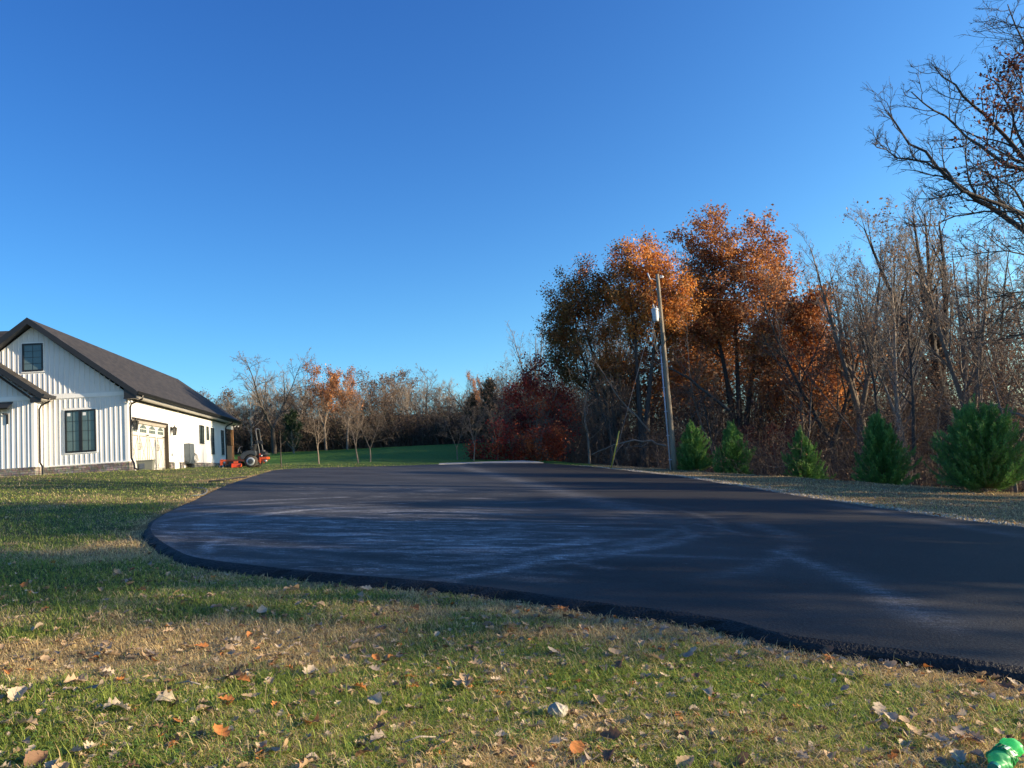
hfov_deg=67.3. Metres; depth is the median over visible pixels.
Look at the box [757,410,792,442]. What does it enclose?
sapling
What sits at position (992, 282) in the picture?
bare tree
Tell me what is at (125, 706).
fallen leaf
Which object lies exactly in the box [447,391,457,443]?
bare tree
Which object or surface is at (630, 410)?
leaning branch
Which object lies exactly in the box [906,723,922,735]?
fallen leaf
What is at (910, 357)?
bare tree
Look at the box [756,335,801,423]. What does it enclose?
bare tree
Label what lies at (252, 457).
riding mower
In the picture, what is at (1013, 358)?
sapling
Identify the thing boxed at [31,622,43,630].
fallen leaf
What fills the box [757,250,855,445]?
bare tree
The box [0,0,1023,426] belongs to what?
sky
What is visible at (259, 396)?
bare tree
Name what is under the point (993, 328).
bare tree
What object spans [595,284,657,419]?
bare tree
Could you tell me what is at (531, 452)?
red shrub
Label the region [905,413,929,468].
sapling
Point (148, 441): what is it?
garage door
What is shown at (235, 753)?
clover
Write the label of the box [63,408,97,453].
window
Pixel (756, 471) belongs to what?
thicket
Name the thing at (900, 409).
sapling
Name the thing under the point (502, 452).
red shrub
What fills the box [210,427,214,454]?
window
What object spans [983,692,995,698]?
fallen leaf
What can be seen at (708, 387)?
sapling
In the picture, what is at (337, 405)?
bare tree
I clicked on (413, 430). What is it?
thicket
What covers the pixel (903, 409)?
sapling
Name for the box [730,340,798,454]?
sapling
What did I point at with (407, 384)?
bare tree
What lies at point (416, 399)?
bare tree
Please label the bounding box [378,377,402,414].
bare tree
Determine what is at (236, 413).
bare tree
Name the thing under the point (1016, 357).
bare tree
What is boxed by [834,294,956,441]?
sapling
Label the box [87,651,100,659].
fallen leaf
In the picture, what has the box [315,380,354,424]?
bare tree
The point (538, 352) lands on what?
bare tree
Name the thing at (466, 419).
sapling
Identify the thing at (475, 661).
fallen leaf
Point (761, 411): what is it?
sapling
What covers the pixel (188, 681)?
twig
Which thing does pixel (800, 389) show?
bare tree
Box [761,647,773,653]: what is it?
fallen leaf
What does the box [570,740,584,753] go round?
fallen leaf
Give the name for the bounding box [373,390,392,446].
bare tree
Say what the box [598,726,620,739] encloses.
fallen leaf
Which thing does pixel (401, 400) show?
bare tree
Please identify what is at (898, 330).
bare tree
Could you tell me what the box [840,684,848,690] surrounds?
fallen leaf
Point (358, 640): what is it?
fallen leaf
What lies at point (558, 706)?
rock
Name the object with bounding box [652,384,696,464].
sapling
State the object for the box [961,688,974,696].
fallen leaf
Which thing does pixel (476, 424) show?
sapling
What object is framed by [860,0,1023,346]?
overhanging oak
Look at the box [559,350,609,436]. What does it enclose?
sapling
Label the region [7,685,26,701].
fallen leaf
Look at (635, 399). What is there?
bare tree
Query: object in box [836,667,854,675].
fallen leaf
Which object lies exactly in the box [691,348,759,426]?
sapling
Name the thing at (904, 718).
fallen leaf
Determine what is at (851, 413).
sapling
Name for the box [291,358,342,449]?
orange leaved tree
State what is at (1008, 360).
bare tree
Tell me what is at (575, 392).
bare tree
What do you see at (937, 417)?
sapling
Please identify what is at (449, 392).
bare tree
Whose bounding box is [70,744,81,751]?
fallen leaf
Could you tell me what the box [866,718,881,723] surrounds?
fallen leaf
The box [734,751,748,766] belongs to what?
fallen leaf
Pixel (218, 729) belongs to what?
fallen leaf
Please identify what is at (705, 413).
sapling
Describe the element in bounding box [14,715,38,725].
fallen leaf
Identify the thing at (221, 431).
window
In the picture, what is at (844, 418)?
sapling
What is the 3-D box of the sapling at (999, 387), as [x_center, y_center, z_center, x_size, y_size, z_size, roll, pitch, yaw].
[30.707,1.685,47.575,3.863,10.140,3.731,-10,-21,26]
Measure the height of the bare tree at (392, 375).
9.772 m
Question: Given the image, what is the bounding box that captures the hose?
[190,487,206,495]
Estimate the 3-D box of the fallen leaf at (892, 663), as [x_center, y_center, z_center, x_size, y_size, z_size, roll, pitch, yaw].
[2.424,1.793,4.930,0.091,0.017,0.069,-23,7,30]
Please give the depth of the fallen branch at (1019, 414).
27.09 m
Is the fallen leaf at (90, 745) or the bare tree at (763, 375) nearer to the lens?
the fallen leaf at (90, 745)
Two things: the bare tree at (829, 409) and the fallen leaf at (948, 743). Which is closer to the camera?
the fallen leaf at (948, 743)
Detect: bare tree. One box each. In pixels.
[198,386,243,414]
[201,390,259,422]
[209,393,243,409]
[217,391,272,427]
[217,394,282,447]
[220,391,288,425]
[228,399,248,429]
[230,348,321,453]
[235,384,267,448]
[241,397,276,422]
[248,375,271,418]
[252,378,273,424]
[261,374,294,420]
[266,397,276,422]
[273,392,311,424]
[276,386,318,415]
[278,377,326,420]
[279,373,302,414]
[291,384,338,450]
[293,375,310,445]
[305,390,321,421]
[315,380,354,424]
[333,383,353,448]
[355,366,405,411]
[355,378,400,447]
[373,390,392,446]
[376,369,422,415]
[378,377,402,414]
[379,388,401,417]
[381,363,442,414]
[382,371,400,414]
[394,378,415,445]
[394,384,411,414]
[397,382,421,445]
[407,386,423,420]
[412,377,431,443]
[414,389,427,433]
[420,389,466,411]
[424,388,478,441]
[424,389,440,443]
[425,379,453,444]
[431,382,446,413]
[432,373,508,413]
[436,378,459,414]
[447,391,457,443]
[470,373,502,409]
[492,353,521,441]
[505,314,546,396]
[521,344,659,442]
[566,307,661,428]
[572,320,596,383]
[578,387,619,441]
[579,364,610,442]
[583,306,629,400]
[587,348,639,452]
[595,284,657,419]
[599,326,661,466]
[624,354,660,415]
[628,333,699,440]
[675,338,748,424]
[703,355,739,426]
[727,236,937,479]
[731,351,767,400]
[734,279,805,463]
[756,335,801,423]
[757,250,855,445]
[771,353,888,474]
[789,216,902,480]
[813,294,848,473]
[819,241,920,413]
[819,300,1023,472]
[820,278,969,388]
[826,195,942,478]
[831,242,886,423]
[835,238,942,480]
[840,252,888,400]
[841,302,920,405]
[842,188,967,487]
[848,197,958,391]
[851,208,958,485]
[882,225,957,415]
[904,201,1021,490]
[904,222,1010,387]
[933,213,1023,483]
[946,348,1007,403]
[960,267,1021,407]
[974,217,1023,388]
[1009,345,1023,386]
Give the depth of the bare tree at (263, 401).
98.52 m
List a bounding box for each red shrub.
[460,436,496,459]
[482,413,527,459]
[512,413,571,460]
[739,409,814,475]
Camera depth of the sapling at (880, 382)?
56.02 m
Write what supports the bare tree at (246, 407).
on the ground at (410, 456)
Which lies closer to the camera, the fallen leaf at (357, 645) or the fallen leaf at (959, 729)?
the fallen leaf at (959, 729)
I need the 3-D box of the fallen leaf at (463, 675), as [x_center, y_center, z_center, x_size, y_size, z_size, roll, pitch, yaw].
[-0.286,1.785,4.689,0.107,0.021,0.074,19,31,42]
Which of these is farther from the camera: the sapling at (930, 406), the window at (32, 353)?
the sapling at (930, 406)
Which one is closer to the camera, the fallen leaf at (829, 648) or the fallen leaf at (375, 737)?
the fallen leaf at (375, 737)
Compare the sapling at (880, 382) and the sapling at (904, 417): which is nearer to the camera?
the sapling at (904, 417)
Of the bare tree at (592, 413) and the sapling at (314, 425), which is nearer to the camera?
the sapling at (314, 425)
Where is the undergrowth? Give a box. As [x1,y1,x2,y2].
[576,378,1023,490]
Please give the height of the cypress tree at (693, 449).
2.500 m
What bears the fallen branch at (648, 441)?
on the ground at (410, 456)
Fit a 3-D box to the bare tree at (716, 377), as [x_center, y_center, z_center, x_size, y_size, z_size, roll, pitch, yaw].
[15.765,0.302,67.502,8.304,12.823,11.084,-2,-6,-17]
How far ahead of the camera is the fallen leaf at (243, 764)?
3.35 m
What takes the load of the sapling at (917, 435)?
on the ground at (410, 456)
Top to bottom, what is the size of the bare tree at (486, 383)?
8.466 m
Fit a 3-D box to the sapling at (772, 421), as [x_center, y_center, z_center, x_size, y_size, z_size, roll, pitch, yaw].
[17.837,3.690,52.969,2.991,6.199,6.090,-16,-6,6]
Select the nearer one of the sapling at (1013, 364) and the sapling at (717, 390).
the sapling at (1013, 364)
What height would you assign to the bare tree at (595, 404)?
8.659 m
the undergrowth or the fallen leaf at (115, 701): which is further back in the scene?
the undergrowth
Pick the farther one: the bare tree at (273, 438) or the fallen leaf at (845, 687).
the bare tree at (273, 438)
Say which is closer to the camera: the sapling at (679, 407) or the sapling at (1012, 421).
the sapling at (1012, 421)
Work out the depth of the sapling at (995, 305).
39.71 m
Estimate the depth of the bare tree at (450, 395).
99.64 m
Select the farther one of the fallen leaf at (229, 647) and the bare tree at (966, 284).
the bare tree at (966, 284)
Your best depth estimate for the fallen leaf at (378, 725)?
3.87 m
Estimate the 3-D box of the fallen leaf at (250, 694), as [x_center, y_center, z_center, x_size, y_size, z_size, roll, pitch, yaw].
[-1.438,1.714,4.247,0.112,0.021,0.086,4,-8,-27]
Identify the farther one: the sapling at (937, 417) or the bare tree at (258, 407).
the bare tree at (258, 407)
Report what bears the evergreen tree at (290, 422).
on the ground at (410, 456)
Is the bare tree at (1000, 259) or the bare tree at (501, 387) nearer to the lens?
the bare tree at (1000, 259)
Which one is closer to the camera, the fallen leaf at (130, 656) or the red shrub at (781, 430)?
the fallen leaf at (130, 656)
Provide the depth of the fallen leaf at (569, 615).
6.23 m
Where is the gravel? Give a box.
[582,465,1022,526]
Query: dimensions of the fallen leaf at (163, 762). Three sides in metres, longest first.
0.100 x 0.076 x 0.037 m
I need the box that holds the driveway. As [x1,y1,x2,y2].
[151,463,1023,666]
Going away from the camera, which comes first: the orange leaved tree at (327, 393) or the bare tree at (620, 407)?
the bare tree at (620, 407)
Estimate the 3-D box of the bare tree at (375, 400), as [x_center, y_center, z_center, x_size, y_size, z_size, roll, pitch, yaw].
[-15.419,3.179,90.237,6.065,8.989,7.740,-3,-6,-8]
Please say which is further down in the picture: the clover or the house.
the clover
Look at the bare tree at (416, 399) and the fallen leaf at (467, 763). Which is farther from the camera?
the bare tree at (416, 399)
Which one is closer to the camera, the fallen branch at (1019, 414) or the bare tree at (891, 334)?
the fallen branch at (1019, 414)
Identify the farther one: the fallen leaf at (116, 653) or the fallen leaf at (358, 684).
the fallen leaf at (116, 653)
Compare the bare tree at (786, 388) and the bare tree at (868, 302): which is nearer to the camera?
the bare tree at (786, 388)
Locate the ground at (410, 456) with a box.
[0,412,1023,767]
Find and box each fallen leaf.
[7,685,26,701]
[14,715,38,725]
[23,750,47,767]
[25,744,35,750]
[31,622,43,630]
[44,757,59,767]
[52,761,69,767]
[64,672,81,682]
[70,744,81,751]
[74,673,87,680]
[83,740,99,748]
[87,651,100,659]
[91,678,103,688]
[100,697,120,711]
[103,667,115,674]
[107,650,120,655]
[115,700,130,710]
[125,654,136,657]
[142,650,151,656]
[145,679,159,682]
[152,688,175,701]
[160,756,177,765]
[163,627,173,631]
[193,642,208,646]
[210,603,221,607]
[213,723,232,735]
[218,694,234,699]
[219,642,235,651]
[225,666,240,678]
[227,636,240,641]
[236,762,249,767]
[237,672,249,680]
[241,692,261,696]
[256,605,266,612]
[271,738,287,750]
[299,758,316,767]
[302,664,316,673]
[302,712,318,723]
[310,648,320,653]
[324,665,335,673]
[348,643,363,649]
[352,638,364,643]
[352,682,366,690]
[355,749,371,756]
[361,585,371,589]
[367,691,381,704]
[367,721,384,729]
[368,729,387,743]
[369,665,380,670]
[372,653,380,659]
[374,709,387,721]
[396,758,407,767]
[426,743,440,750]
[427,587,436,592]
[452,678,461,685]
[459,672,471,678]
[460,677,471,686]
[462,758,478,766]
[469,658,483,663]
[495,731,506,735]
[548,736,559,743]
[563,613,573,617]
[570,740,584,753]
[584,750,599,759]
[593,694,605,704]
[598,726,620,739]
[599,746,615,761]
[608,648,622,653]
[613,659,623,667]
[640,711,652,718]
[651,653,664,659]
[659,624,668,631]
[676,755,693,767]
[683,651,693,656]
[702,685,712,695]
[708,759,721,767]
[715,656,725,662]
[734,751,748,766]
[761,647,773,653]
[791,747,808,756]
[792,751,808,758]
[822,645,833,653]
[824,750,835,758]
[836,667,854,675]
[838,747,856,751]
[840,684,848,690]
[860,744,873,754]
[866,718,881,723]
[872,702,886,715]
[879,721,888,728]
[882,711,897,721]
[883,660,896,666]
[899,715,909,722]
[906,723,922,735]
[909,711,920,719]
[922,732,950,740]
[942,740,952,747]
[949,748,966,762]
[952,724,974,737]
[954,707,966,715]
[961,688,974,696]
[965,731,985,742]
[965,737,982,742]
[967,748,984,757]
[969,691,979,696]
[975,671,986,676]
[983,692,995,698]
[994,680,1014,688]
[994,727,1005,733]
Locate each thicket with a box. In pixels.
[226,400,511,454]
[444,350,642,451]
[466,380,668,466]
[543,392,1023,492]
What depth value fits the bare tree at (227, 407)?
95.62 m
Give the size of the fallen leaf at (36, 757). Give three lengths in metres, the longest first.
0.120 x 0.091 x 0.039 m
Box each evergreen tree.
[278,407,304,452]
[458,388,481,441]
[479,377,500,442]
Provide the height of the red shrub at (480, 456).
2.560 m
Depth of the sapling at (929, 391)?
47.76 m
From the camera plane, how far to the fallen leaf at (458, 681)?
4.61 m
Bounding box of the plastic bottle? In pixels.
[985,738,1023,767]
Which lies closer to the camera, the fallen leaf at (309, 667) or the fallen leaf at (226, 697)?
the fallen leaf at (226, 697)
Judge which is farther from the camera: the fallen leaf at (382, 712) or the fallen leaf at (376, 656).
the fallen leaf at (376, 656)
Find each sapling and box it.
[280,433,285,465]
[301,397,329,463]
[332,390,374,462]
[345,405,393,461]
[436,408,471,459]
[453,395,491,460]
[482,396,517,459]
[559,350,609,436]
[565,337,620,463]
[575,315,621,459]
[578,369,634,464]
[597,345,634,465]
[617,354,743,433]
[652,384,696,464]
[657,313,725,458]
[666,395,714,451]
[671,354,734,460]
[679,325,731,452]
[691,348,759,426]
[694,346,733,432]
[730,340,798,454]
[737,365,779,468]
[742,394,785,452]
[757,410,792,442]
[764,310,973,464]
[772,371,887,458]
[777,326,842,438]
[808,319,924,434]
[811,391,888,465]
[821,314,930,476]
[823,297,1023,479]
[827,378,861,478]
[828,368,870,474]
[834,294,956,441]
[837,403,871,471]
[838,399,909,469]
[848,385,924,440]
[854,392,918,482]
[855,271,1023,488]
[859,362,1021,469]
[867,361,938,485]
[883,373,941,458]
[886,344,1010,422]
[890,331,1023,491]
[891,385,917,447]
[894,394,936,465]
[900,355,962,482]
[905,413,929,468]
[915,338,1017,488]
[917,374,957,485]
[919,371,960,486]
[930,363,1022,442]
[935,251,1023,491]
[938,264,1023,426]
[942,317,1023,492]
[958,369,1023,447]
[971,347,1023,463]
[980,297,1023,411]
[984,369,1023,427]
[991,375,1023,490]
[994,311,1023,385]
[996,310,1023,437]
[1012,328,1023,398]
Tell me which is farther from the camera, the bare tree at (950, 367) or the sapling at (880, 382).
the sapling at (880, 382)
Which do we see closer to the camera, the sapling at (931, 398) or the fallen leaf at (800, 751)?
the fallen leaf at (800, 751)
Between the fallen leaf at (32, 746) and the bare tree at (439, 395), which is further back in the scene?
the bare tree at (439, 395)
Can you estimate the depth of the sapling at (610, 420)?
43.08 m
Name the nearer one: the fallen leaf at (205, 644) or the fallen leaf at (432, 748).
the fallen leaf at (432, 748)
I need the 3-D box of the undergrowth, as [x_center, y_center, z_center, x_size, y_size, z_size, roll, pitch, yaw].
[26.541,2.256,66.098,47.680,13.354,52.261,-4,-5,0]
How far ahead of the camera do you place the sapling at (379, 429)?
42.13 m
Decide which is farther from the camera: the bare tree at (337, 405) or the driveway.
the bare tree at (337, 405)
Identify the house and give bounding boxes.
[0,318,241,476]
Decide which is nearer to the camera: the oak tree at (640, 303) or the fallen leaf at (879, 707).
the fallen leaf at (879, 707)
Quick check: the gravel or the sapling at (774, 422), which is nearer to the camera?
the gravel
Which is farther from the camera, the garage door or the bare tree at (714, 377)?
the bare tree at (714, 377)
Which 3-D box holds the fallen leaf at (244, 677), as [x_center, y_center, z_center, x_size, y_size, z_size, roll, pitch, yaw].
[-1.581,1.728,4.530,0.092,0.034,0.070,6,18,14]
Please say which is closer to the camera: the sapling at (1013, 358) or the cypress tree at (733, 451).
the cypress tree at (733, 451)
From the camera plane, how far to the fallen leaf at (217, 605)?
6.39 m
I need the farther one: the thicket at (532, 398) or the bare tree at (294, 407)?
the bare tree at (294, 407)
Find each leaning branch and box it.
[580,341,649,431]
[642,354,729,419]
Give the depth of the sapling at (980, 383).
32.67 m
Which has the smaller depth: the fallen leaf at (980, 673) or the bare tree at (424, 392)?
the fallen leaf at (980, 673)
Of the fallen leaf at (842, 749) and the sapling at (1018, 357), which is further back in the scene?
the sapling at (1018, 357)
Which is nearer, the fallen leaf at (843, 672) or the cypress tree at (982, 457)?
the fallen leaf at (843, 672)
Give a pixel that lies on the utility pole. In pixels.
(657, 316)
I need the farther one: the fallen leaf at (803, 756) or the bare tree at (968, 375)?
the bare tree at (968, 375)
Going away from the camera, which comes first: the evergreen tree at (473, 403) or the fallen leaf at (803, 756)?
the fallen leaf at (803, 756)
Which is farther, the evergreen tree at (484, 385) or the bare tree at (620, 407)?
the evergreen tree at (484, 385)
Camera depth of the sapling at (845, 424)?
48.84 m
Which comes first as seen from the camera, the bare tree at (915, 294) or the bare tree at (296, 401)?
the bare tree at (915, 294)
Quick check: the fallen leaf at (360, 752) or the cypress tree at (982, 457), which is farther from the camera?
the cypress tree at (982, 457)
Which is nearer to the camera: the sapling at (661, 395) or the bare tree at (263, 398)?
the sapling at (661, 395)
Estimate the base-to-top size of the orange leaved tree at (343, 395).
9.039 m
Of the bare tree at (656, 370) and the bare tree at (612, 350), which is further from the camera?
the bare tree at (612, 350)
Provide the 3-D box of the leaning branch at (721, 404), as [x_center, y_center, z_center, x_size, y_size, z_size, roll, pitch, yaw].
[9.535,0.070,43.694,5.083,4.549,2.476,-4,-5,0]
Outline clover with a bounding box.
[0,557,1022,767]
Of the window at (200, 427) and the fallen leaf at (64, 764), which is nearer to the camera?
the fallen leaf at (64, 764)
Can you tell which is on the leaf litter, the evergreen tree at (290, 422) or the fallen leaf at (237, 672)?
the fallen leaf at (237, 672)
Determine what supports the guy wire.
attached to the utility pole
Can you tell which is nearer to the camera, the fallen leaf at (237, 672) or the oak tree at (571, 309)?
the fallen leaf at (237, 672)
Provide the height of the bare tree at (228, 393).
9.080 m
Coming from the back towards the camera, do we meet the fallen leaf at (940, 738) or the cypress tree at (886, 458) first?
the cypress tree at (886, 458)
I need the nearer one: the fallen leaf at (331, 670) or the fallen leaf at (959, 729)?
the fallen leaf at (959, 729)
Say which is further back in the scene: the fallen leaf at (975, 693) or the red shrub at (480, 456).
the red shrub at (480, 456)
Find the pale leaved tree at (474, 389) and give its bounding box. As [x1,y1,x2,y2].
[464,369,481,416]
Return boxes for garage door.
[132,423,164,469]
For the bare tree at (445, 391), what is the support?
on the ground at (410, 456)
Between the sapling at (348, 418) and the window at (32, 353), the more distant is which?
the sapling at (348, 418)
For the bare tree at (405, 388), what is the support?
on the ground at (410, 456)
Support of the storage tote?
on the ground at (410, 456)
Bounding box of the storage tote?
[136,459,154,469]
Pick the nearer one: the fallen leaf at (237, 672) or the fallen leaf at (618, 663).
the fallen leaf at (237, 672)
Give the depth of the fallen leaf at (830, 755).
3.53 m
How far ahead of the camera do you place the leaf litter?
4.33 m
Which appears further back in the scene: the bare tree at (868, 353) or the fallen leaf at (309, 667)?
the bare tree at (868, 353)
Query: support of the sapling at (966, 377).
on the ground at (410, 456)
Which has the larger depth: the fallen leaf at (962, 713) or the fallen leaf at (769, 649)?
the fallen leaf at (769, 649)
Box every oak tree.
[531,236,634,464]
[596,225,716,467]
[603,285,760,437]
[662,200,815,465]
[722,276,877,437]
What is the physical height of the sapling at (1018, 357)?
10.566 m
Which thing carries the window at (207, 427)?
in the house
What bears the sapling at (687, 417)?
on the ground at (410, 456)
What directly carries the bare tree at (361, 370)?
on the ground at (410, 456)
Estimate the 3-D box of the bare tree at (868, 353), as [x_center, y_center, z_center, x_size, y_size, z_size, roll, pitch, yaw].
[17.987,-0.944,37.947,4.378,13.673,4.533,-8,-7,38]
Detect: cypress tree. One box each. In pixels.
[669,420,713,470]
[711,420,756,474]
[781,424,835,479]
[851,408,921,485]
[923,393,1023,491]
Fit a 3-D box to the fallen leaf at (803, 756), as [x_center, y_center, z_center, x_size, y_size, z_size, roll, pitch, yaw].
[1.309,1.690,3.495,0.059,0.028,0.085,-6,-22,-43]
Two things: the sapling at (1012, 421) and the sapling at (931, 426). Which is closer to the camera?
the sapling at (1012, 421)
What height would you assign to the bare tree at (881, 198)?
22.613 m
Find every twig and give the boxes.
[175,680,199,684]
[402,735,435,742]
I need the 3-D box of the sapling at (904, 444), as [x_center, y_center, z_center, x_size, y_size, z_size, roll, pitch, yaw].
[14.375,2.782,29.345,2.329,4.962,1.837,-7,-6,31]
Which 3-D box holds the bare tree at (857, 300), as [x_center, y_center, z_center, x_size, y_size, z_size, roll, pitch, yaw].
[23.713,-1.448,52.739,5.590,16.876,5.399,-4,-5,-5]
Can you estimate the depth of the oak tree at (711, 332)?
49.16 m
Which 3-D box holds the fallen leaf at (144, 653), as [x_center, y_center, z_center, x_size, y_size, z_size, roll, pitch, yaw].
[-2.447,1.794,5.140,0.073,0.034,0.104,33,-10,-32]
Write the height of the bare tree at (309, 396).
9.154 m
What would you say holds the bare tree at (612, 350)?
on the ground at (410, 456)
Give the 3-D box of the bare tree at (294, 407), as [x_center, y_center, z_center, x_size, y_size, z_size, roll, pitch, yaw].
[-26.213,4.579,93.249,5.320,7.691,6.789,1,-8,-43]
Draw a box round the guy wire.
[611,299,657,467]
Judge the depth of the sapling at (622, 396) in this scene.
53.11 m
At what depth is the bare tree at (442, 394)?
98.18 m
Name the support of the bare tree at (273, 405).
on the ground at (410, 456)
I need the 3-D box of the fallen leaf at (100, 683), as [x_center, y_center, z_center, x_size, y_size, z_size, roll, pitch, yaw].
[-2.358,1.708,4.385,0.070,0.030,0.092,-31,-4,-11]
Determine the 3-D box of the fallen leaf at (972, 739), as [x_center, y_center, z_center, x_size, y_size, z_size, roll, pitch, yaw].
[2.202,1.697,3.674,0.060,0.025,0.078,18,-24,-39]
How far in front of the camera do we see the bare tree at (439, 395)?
92.89 m
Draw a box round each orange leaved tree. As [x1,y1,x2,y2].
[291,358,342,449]
[324,366,363,449]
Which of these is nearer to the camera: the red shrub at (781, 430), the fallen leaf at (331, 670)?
the fallen leaf at (331, 670)
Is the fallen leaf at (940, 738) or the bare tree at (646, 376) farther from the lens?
the bare tree at (646, 376)
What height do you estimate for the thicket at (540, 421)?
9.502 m
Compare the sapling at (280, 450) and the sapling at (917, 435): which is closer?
the sapling at (917, 435)
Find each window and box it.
[21,342,44,372]
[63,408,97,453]
[198,424,204,444]
[206,426,208,440]
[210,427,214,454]
[220,429,224,455]
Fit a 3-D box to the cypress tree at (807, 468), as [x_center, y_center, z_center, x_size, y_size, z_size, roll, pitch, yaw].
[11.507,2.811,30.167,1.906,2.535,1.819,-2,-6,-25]
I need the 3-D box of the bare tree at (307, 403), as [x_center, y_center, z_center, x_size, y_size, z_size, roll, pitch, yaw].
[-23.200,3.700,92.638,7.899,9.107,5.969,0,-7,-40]
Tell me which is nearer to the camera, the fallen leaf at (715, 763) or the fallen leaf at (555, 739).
the fallen leaf at (715, 763)
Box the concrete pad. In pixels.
[439,460,542,464]
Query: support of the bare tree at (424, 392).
on the ground at (410, 456)
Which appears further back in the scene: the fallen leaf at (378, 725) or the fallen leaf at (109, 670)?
the fallen leaf at (109, 670)
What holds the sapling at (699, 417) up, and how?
on the ground at (410, 456)
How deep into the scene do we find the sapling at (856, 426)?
48.82 m
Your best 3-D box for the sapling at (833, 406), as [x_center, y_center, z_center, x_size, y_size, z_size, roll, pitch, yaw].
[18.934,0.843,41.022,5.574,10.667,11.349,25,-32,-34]
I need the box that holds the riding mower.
[218,428,269,467]
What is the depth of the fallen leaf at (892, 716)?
4.01 m
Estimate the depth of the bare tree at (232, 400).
95.65 m
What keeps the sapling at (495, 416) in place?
on the ground at (410, 456)
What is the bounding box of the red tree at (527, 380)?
[495,348,581,457]
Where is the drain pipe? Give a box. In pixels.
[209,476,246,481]
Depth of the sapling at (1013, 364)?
44.51 m
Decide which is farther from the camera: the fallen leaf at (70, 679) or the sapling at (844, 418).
the sapling at (844, 418)
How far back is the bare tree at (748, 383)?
80.66 m
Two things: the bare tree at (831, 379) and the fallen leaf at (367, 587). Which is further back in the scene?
the bare tree at (831, 379)
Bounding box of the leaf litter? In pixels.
[0,467,1023,767]
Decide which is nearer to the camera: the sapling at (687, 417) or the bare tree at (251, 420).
the sapling at (687, 417)
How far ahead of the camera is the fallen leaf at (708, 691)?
4.41 m
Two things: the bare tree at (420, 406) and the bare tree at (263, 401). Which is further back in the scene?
the bare tree at (263, 401)
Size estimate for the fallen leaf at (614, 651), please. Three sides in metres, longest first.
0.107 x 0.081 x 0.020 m
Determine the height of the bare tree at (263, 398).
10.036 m
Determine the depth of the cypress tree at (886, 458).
26.51 m
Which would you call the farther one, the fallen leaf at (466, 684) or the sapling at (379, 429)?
the sapling at (379, 429)
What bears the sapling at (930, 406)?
on the ground at (410, 456)
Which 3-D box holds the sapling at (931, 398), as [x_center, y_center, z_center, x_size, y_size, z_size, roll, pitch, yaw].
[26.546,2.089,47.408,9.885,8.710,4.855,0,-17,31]
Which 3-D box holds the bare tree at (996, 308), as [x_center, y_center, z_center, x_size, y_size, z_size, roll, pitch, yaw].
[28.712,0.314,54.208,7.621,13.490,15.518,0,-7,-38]
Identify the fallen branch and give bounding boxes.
[592,432,665,467]
[993,401,1023,417]
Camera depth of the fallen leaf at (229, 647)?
5.21 m
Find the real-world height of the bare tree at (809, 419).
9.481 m
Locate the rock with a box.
[548,702,567,717]
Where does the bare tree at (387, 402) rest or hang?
on the ground at (410, 456)
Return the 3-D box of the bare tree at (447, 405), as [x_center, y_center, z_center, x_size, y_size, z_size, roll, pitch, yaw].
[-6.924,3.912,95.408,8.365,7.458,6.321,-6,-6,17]

